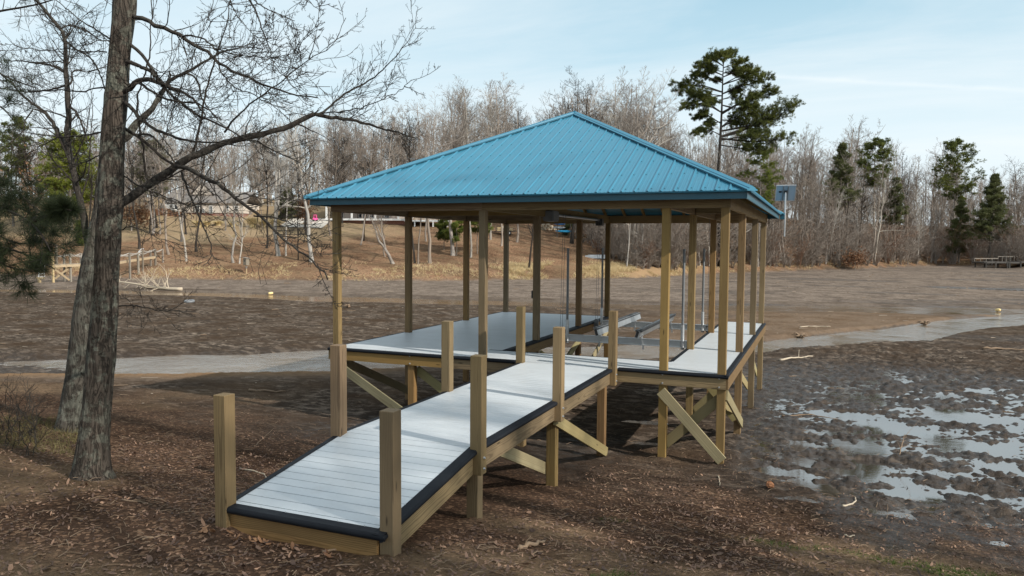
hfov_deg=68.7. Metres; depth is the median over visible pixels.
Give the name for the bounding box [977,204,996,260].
bare tree
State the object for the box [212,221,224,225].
ornamental grass
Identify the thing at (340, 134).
bare tree
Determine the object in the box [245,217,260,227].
ornamental grass
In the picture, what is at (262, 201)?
bare tree
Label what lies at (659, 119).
bare tree
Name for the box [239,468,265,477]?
stick
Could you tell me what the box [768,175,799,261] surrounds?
bare tree
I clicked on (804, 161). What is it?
bare tree
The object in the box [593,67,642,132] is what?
bare tree
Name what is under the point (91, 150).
bare tree
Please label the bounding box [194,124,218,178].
bare tree
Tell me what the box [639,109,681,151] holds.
bare tree
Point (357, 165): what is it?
bare tree
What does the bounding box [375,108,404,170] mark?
bare tree
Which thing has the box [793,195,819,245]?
bare tree
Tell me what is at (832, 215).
bare tree
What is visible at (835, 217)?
bare tree
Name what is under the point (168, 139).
bare tree
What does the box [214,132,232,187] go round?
bare tree
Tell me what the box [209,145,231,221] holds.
bare tree
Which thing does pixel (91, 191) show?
bare tree
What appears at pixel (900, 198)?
cedar tree
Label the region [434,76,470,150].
bare tree
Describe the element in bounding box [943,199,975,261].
cedar tree
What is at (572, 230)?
bare tree
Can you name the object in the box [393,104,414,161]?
bare tree
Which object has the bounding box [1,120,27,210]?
bare tree
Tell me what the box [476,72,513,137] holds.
bare tree
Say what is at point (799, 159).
bare tree
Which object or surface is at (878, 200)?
bare tree
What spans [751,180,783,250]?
bare tree
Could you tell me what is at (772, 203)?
bare tree
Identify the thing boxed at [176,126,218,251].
bare tree
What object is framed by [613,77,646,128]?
bare tree
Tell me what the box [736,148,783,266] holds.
pine tree
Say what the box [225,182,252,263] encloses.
bare tree
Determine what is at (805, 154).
bare tree
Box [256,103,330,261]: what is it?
bare tree
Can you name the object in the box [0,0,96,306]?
pine tree
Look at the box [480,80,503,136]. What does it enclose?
bare tree
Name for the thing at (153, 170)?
bare tree
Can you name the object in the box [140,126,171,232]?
bare tree
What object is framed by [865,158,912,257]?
bare tree
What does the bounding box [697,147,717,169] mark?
bare tree
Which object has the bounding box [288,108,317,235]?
bare tree
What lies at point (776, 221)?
bare tree
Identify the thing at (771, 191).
bare tree
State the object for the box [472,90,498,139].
bare tree
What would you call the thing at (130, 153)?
bare tree
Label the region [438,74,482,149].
bare tree
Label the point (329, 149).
bare tree
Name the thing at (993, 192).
cedar tree
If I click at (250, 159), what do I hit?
bare tree
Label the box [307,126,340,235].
bare tree
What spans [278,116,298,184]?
bare tree
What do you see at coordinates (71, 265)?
dock
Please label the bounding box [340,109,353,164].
bare tree
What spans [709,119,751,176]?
bare tree
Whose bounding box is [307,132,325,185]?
bare tree
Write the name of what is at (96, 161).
bare tree
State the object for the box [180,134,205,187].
bare tree
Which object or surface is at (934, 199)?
bare tree
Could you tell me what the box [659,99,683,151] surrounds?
bare tree
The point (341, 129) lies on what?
bare tree
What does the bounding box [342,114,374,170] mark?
bare tree
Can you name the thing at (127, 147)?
bare tree
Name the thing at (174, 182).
bare tree
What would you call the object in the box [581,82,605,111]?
bare tree
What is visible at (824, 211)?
bare tree
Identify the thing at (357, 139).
bare tree
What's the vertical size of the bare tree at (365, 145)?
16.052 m
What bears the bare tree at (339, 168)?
on the ground at (510, 487)
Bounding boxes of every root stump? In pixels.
[793,332,807,337]
[917,320,930,324]
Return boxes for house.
[160,182,261,216]
[325,171,448,226]
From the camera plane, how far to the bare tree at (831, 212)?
142.06 m
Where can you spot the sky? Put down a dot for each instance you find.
(928, 70)
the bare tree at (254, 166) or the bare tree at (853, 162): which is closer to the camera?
the bare tree at (254, 166)
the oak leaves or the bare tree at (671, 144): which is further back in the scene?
the bare tree at (671, 144)
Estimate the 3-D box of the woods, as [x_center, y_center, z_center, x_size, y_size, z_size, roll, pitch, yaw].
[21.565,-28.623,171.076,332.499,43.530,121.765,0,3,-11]
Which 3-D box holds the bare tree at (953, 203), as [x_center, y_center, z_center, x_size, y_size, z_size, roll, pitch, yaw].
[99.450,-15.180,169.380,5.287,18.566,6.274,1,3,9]
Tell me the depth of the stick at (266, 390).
19.88 m
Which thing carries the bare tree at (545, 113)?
on the ground at (510, 487)
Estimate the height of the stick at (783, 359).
0.302 m
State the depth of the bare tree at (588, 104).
172.10 m
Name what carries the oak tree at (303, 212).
on the ground at (510, 487)
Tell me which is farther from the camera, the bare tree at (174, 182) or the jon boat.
the jon boat
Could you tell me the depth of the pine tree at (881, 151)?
151.69 m
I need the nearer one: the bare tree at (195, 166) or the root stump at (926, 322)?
the root stump at (926, 322)
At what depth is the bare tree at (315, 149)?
142.12 m
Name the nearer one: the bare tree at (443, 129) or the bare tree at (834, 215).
the bare tree at (834, 215)
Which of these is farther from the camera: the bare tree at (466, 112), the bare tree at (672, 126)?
the bare tree at (672, 126)
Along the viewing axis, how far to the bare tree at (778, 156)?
145.65 m
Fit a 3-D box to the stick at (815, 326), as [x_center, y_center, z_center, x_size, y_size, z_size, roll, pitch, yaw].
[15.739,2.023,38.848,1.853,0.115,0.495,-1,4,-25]
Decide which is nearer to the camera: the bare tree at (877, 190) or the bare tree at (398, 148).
the bare tree at (398, 148)
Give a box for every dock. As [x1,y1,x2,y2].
[36,244,163,282]
[972,256,1023,267]
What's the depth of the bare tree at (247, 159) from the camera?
143.77 m
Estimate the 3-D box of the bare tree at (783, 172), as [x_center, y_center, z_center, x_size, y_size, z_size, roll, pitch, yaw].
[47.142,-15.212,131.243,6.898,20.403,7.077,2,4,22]
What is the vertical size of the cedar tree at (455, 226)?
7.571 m
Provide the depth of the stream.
29.17 m
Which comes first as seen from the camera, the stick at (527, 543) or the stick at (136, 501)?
the stick at (527, 543)
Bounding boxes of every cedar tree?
[74,220,83,245]
[273,186,299,218]
[432,219,449,249]
[441,220,462,255]
[471,222,494,253]
[559,224,571,235]
[821,142,863,250]
[879,177,909,259]
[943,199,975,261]
[964,173,1021,259]
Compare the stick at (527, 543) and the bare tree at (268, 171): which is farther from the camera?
the bare tree at (268, 171)
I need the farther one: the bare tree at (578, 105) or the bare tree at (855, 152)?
the bare tree at (855, 152)
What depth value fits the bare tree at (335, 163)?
113.23 m
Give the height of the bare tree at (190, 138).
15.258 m
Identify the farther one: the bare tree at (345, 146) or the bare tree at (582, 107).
the bare tree at (582, 107)
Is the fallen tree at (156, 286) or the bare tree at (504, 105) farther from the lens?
the bare tree at (504, 105)
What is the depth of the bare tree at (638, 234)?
101.95 m
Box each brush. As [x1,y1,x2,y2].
[1,170,1023,269]
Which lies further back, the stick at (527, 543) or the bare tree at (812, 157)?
the bare tree at (812, 157)
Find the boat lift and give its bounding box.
[543,211,709,349]
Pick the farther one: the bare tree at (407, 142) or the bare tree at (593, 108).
the bare tree at (407, 142)
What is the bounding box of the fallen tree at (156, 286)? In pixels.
[119,263,182,290]
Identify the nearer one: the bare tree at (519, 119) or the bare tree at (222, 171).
the bare tree at (222, 171)
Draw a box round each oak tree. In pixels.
[0,144,68,225]
[123,202,161,227]
[294,189,317,229]
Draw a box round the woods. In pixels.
[0,92,1023,258]
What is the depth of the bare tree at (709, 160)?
136.85 m
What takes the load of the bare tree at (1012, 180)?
on the ground at (510, 487)
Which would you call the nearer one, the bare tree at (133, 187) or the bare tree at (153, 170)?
the bare tree at (133, 187)
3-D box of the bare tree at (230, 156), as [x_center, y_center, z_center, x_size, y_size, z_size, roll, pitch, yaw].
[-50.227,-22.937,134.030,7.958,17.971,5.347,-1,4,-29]
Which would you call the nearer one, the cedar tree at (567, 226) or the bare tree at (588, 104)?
the cedar tree at (567, 226)
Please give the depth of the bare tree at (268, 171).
139.86 m
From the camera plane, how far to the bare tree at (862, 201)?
138.35 m
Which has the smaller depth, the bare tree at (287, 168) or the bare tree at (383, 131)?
the bare tree at (287, 168)
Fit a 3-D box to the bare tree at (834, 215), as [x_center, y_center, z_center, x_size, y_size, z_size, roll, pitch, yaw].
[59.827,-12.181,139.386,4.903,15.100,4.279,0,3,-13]
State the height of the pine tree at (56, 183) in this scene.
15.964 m
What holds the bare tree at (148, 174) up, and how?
on the ground at (510, 487)
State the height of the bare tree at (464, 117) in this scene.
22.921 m
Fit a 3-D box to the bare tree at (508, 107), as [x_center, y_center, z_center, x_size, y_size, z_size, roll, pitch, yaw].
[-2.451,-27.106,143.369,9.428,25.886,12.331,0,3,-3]
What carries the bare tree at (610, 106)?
on the ground at (510, 487)
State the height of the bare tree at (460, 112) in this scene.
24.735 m
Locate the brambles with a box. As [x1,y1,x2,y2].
[0,373,68,454]
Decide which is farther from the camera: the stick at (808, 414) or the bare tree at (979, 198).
the bare tree at (979, 198)
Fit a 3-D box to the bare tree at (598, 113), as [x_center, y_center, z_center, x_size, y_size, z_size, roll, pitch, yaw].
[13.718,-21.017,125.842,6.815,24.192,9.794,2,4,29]
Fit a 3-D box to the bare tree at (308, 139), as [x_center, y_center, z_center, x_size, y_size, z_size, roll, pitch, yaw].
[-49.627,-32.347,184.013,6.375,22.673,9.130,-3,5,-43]
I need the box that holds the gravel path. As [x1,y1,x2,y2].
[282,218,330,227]
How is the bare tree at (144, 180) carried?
on the ground at (510, 487)
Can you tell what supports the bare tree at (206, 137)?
on the ground at (510, 487)
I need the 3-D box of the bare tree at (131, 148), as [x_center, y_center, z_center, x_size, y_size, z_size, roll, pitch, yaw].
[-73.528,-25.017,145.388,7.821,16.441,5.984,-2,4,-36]
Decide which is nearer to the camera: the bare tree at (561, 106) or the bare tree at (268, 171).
the bare tree at (268, 171)
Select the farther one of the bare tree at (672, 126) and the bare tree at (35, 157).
the bare tree at (672, 126)
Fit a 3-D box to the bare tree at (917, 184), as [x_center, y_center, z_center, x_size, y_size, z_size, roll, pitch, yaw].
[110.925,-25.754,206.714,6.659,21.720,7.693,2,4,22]
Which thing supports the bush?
on the ground at (510, 487)
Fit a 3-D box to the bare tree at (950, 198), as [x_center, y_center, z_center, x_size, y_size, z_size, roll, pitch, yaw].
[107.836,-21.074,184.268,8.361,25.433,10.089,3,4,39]
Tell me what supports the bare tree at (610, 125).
on the ground at (510, 487)
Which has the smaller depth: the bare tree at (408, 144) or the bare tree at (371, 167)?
the bare tree at (408, 144)
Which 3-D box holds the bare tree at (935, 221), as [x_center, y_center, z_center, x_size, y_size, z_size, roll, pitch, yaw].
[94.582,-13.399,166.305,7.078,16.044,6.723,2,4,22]
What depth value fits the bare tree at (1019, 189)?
169.49 m
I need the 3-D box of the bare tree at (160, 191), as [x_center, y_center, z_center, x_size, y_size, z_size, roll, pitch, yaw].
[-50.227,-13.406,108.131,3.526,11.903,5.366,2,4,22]
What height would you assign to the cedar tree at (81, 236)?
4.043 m
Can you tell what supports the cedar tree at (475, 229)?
on the ground at (510, 487)
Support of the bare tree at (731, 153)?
on the ground at (510, 487)
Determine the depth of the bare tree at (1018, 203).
187.56 m
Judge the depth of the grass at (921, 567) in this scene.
8.06 m
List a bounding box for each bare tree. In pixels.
[0,0,252,432]
[0,0,439,480]
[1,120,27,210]
[6,119,51,208]
[25,139,46,178]
[71,151,96,222]
[80,126,99,206]
[88,141,99,188]
[124,117,142,193]
[124,137,153,248]
[124,139,148,230]
[124,144,142,208]
[125,124,137,204]
[127,139,169,223]
[130,117,146,167]
[130,127,157,227]
[130,131,168,232]
[138,141,167,233]
[139,121,173,254]
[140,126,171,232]
[140,130,173,232]
[145,158,175,217]
[152,117,178,192]
[152,122,206,261]
[161,139,194,241]
[168,131,205,234]
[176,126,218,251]
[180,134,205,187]
[183,135,202,218]
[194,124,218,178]
[198,119,220,181]
[205,113,228,179]
[205,134,240,178]
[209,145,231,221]
[213,159,234,230]
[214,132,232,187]
[217,111,253,189]
[217,177,241,262]
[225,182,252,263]
[232,112,253,191]
[235,121,265,191]
[237,118,265,202]
[240,141,263,192]
[241,125,281,247]
[244,143,271,227]
[247,110,311,255]
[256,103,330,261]
[258,138,273,205]
[262,119,305,255]
[263,122,292,196]
[275,103,309,204]
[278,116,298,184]
[284,168,316,259]
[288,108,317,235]
[296,115,317,193]
[299,116,322,206]
[300,133,321,192]
[303,109,358,223]
[307,101,354,181]
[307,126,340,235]
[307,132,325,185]
[314,133,348,189]
[316,123,338,186]
[317,109,346,180]
[321,121,346,178]
[321,121,349,186]
[324,131,351,185]
[326,109,354,174]
[327,154,349,215]
[328,147,346,176]
[332,129,354,176]
[335,116,375,218]
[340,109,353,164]
[341,130,362,181]
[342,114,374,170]
[346,142,368,223]
[348,121,389,240]
[349,121,366,169]
[351,125,374,169]
[354,124,388,244]
[354,155,374,214]
[365,215,394,263]
[367,98,401,169]
[367,115,394,170]
[367,135,390,171]
[372,116,401,167]
[372,215,387,256]
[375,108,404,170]
[383,135,405,164]
[386,119,397,165]
[387,117,407,165]
[388,109,425,262]
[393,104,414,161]
[395,125,416,165]
[397,93,428,159]
[398,114,425,164]
[404,110,447,263]
[405,107,453,241]
[407,95,467,263]
[414,87,476,255]
[415,104,437,155]
[422,104,453,157]
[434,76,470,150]
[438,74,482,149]
[438,81,476,142]
[439,89,482,144]
[444,88,481,257]
[444,89,480,145]
[461,86,512,239]
[466,102,490,141]
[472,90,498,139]
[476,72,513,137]
[479,84,524,139]
[479,98,512,245]
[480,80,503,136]
[492,80,517,135]
[493,100,527,241]
[504,102,530,127]
[511,108,531,128]
[525,224,541,267]
[530,102,557,123]
[532,91,564,120]
[547,88,592,237]
[548,82,577,116]
[549,89,572,113]
[559,68,596,112]
[570,74,611,243]
[573,84,598,116]
[573,92,598,114]
[579,91,609,120]
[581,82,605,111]
[581,94,611,121]
[588,80,623,125]
[588,86,648,233]
[589,105,618,241]
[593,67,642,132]
[611,65,665,256]
[611,85,661,262]
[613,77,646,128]
[614,112,639,252]
[621,70,685,246]
[622,116,655,144]
[624,223,645,263]
[626,223,630,266]
[628,99,662,223]
[634,94,661,133]
[639,93,677,148]
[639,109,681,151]
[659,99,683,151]
[662,116,686,152]
[663,132,682,154]
[690,139,729,265]
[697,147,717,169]
[701,137,720,167]
[703,134,722,163]
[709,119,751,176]
[713,125,739,228]
[713,131,740,172]
[742,155,764,223]
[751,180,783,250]
[751,182,781,244]
[757,159,790,258]
[761,145,793,231]
[768,145,800,230]
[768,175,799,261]
[769,143,804,265]
[771,171,797,263]
[773,150,794,225]
[788,136,807,226]
[789,123,819,206]
[789,126,827,237]
[791,150,819,194]
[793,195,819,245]
[795,154,826,235]
[798,135,827,197]
[800,169,835,239]
[810,175,837,263]
[813,137,847,224]
[813,178,844,256]
[817,149,837,209]
[820,184,844,261]
[821,191,841,257]
[823,187,849,262]
[824,115,883,225]
[824,134,879,240]
[839,129,867,210]
[843,134,864,217]
[843,183,867,242]
[846,164,876,252]
[848,115,876,232]
[860,151,893,214]
[862,166,915,264]
[864,154,902,258]
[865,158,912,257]
[888,168,917,257]
[892,151,913,228]
[901,163,917,235]
[903,184,926,255]
[907,155,925,214]
[914,205,930,238]
[915,171,942,235]
[919,138,964,227]
[921,146,955,234]
[921,195,947,260]
[925,192,957,262]
[931,153,977,223]
[935,152,971,225]
[940,180,967,253]
[968,173,986,218]
[970,175,985,219]
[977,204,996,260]
[980,217,993,257]
[1001,156,1023,226]
[1002,163,1023,231]
[1005,173,1022,212]
[1013,163,1023,237]
[1016,181,1023,224]
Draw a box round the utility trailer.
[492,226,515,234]
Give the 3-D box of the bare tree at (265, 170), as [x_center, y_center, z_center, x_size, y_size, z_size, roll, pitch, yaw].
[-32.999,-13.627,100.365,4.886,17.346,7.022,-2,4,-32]
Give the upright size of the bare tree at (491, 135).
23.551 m
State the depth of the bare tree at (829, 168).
169.38 m
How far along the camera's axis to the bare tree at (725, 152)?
151.58 m
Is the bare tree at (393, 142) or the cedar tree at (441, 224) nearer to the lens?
the cedar tree at (441, 224)
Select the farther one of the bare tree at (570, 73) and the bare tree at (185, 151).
the bare tree at (570, 73)
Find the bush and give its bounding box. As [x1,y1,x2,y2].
[834,246,876,268]
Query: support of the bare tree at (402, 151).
on the ground at (510, 487)
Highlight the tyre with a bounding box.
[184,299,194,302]
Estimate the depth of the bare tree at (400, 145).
140.71 m
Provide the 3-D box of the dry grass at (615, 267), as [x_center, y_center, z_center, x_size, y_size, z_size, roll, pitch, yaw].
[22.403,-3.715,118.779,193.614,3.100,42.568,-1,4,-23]
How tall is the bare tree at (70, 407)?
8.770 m
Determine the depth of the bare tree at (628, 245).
97.83 m
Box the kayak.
[556,230,569,232]
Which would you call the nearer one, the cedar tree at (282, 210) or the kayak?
the kayak
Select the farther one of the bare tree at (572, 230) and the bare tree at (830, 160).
the bare tree at (830, 160)
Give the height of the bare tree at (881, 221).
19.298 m
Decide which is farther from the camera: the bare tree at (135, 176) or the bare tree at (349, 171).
the bare tree at (349, 171)
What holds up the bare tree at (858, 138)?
on the ground at (510, 487)
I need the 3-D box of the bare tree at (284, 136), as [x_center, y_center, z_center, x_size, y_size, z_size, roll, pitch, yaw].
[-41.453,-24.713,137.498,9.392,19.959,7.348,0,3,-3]
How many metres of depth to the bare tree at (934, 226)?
169.79 m
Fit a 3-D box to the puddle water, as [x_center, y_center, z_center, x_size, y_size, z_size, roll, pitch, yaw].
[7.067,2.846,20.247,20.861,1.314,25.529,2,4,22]
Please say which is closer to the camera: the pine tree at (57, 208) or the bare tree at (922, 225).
the pine tree at (57, 208)
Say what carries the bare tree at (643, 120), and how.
on the ground at (510, 487)
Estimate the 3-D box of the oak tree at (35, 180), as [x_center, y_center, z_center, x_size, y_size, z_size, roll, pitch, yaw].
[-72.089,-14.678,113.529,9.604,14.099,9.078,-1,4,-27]
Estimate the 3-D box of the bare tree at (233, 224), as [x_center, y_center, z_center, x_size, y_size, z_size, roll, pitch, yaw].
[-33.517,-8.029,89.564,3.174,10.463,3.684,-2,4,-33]
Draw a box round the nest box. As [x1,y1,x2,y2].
[242,257,249,273]
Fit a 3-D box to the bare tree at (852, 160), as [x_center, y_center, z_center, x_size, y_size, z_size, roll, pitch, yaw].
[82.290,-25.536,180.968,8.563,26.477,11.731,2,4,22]
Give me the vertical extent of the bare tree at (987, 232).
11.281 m
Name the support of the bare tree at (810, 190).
on the ground at (510, 487)
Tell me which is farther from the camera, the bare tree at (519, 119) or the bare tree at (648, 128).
the bare tree at (519, 119)
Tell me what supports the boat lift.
attached to the boathouse
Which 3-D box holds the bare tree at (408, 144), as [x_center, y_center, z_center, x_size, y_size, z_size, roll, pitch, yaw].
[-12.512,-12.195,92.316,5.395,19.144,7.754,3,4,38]
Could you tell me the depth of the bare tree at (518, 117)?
154.07 m
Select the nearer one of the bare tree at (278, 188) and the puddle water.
the puddle water
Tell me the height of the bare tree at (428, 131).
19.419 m
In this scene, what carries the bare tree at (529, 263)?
on the ground at (510, 487)
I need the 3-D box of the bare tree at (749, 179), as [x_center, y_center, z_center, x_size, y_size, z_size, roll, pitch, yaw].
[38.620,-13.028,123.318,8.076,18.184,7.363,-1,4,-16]
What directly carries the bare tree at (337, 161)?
on the ground at (510, 487)
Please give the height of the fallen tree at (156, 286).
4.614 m
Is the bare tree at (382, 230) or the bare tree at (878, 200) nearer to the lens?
the bare tree at (382, 230)
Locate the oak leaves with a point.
(204, 529)
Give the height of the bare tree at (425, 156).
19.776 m
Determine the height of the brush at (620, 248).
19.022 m
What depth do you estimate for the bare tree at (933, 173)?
196.28 m
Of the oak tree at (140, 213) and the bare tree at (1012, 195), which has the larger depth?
the bare tree at (1012, 195)
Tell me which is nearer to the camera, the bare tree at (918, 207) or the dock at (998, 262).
the dock at (998, 262)
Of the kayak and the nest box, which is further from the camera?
the kayak
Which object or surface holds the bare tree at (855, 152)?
on the ground at (510, 487)
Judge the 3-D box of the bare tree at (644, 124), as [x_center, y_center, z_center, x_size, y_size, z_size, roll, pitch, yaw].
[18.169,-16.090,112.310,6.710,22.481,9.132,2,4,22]
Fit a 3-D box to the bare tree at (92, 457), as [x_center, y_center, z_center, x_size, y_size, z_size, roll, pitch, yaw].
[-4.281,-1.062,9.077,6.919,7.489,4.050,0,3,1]
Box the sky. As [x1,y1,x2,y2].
[0,0,1023,225]
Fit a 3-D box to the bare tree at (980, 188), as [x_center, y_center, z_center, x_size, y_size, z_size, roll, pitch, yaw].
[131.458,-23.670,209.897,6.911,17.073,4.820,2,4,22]
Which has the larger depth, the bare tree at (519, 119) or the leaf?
the bare tree at (519, 119)
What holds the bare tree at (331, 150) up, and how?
on the ground at (510, 487)
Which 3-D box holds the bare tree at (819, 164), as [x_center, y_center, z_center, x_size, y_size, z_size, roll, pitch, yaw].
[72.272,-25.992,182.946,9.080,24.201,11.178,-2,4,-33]
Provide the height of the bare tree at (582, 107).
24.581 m
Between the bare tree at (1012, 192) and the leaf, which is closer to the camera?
the leaf
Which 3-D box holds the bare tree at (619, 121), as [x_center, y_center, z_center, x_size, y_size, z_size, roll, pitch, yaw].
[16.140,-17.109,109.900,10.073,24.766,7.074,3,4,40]
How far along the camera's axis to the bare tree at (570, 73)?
153.25 m
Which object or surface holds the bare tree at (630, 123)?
on the ground at (510, 487)
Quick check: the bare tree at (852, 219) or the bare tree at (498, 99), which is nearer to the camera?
the bare tree at (498, 99)
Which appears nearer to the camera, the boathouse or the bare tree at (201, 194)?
the boathouse
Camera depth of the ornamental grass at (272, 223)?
117.78 m
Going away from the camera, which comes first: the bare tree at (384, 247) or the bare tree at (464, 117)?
the bare tree at (384, 247)
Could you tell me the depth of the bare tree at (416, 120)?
167.02 m
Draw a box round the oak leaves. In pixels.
[198,525,331,557]
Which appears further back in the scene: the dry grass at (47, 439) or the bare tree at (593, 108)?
the bare tree at (593, 108)
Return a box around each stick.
[121,499,152,504]
[142,532,174,539]
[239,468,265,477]
[248,389,285,392]
[518,535,545,549]
[779,355,812,360]
[782,414,835,418]
[800,326,830,327]
[891,423,932,454]
[982,346,1023,349]
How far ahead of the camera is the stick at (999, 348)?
30.85 m
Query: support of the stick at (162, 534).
on the ground at (510, 487)
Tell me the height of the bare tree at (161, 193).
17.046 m
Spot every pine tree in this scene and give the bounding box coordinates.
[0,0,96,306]
[0,116,34,225]
[31,128,99,229]
[667,46,805,266]
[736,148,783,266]
[854,136,898,240]
[929,136,986,254]
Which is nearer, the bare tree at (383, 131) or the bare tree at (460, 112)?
the bare tree at (383, 131)
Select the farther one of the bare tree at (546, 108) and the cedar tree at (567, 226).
the bare tree at (546, 108)
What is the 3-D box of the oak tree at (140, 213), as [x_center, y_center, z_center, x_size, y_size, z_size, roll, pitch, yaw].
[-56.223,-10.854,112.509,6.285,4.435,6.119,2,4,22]
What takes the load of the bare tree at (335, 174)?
on the ground at (510, 487)
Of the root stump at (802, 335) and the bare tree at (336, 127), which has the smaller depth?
the root stump at (802, 335)
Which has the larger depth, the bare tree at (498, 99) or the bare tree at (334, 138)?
the bare tree at (334, 138)
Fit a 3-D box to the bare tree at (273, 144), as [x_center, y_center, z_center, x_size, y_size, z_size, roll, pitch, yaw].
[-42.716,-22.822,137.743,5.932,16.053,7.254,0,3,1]
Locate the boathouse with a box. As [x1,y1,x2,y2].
[303,111,784,463]
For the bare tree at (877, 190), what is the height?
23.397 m
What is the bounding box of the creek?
[0,289,1023,314]
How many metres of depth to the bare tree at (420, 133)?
108.29 m
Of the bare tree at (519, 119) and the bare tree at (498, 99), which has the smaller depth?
the bare tree at (498, 99)
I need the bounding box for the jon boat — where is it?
[585,255,604,257]
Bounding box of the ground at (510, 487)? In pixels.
[0,197,1023,575]
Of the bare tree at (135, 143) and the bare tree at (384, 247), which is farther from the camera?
the bare tree at (135, 143)
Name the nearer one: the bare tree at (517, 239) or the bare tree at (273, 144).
the bare tree at (517, 239)
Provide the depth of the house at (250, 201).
125.29 m
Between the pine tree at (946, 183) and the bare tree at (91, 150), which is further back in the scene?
the pine tree at (946, 183)
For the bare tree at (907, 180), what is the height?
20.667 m
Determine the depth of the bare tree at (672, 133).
150.71 m
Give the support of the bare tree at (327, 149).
on the ground at (510, 487)
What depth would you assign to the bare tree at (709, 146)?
164.06 m
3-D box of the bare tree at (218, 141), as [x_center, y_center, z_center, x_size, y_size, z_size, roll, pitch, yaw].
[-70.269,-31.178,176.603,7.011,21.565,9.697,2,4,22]
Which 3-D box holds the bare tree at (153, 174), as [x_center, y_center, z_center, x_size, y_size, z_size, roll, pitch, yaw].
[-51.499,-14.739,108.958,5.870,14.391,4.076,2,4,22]
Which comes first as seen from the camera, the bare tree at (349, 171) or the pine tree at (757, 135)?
the pine tree at (757, 135)
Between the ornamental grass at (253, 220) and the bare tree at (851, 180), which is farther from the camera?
the bare tree at (851, 180)
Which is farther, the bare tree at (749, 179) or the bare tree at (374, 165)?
the bare tree at (749, 179)
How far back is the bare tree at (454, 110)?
165.00 m
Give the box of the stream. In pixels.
[0,314,1023,373]
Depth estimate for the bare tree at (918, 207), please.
162.87 m
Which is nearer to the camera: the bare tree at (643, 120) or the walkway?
the walkway
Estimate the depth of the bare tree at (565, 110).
131.11 m
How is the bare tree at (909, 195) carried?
on the ground at (510, 487)
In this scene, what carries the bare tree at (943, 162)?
on the ground at (510, 487)
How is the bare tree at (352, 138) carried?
on the ground at (510, 487)
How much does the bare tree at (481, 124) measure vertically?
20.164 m
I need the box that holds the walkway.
[213,306,617,556]
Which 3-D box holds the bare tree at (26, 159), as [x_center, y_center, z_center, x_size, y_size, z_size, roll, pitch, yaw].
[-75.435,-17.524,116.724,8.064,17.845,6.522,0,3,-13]
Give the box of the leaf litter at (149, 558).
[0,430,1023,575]
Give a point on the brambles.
(16, 406)
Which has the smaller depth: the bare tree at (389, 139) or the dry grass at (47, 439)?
the dry grass at (47, 439)
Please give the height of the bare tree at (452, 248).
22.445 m
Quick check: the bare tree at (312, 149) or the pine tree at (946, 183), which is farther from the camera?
the pine tree at (946, 183)
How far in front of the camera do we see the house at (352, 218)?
121.47 m
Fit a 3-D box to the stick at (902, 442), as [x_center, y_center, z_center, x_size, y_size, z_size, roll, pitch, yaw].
[7.842,3.095,14.726,0.680,1.137,2.264,3,4,38]
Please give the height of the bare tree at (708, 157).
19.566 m
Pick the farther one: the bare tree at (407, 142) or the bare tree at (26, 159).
the bare tree at (407, 142)
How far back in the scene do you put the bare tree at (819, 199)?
135.67 m
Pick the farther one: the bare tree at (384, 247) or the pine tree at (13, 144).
the pine tree at (13, 144)
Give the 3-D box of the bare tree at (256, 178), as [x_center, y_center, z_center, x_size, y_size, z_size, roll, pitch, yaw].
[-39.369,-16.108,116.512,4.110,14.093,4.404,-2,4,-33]
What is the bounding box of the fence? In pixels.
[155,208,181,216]
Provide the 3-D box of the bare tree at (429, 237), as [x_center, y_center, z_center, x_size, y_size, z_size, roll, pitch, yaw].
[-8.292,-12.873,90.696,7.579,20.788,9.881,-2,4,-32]
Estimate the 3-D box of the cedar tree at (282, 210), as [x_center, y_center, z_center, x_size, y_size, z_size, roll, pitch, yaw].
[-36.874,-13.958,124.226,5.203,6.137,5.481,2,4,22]
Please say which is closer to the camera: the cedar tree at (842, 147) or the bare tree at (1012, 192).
the cedar tree at (842, 147)
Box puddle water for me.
[619,363,1023,558]
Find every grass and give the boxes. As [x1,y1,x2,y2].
[0,412,77,458]
[10,256,1022,280]
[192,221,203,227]
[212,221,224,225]
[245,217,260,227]
[268,219,282,225]
[541,516,1016,575]
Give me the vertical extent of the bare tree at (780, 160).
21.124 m
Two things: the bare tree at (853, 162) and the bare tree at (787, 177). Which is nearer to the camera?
the bare tree at (787, 177)
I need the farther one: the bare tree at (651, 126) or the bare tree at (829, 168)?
the bare tree at (829, 168)
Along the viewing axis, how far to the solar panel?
21.84 m
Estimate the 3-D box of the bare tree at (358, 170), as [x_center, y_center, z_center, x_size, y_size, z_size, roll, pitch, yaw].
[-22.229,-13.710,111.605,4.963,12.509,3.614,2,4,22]
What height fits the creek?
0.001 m
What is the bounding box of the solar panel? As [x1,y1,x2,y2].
[775,185,796,236]

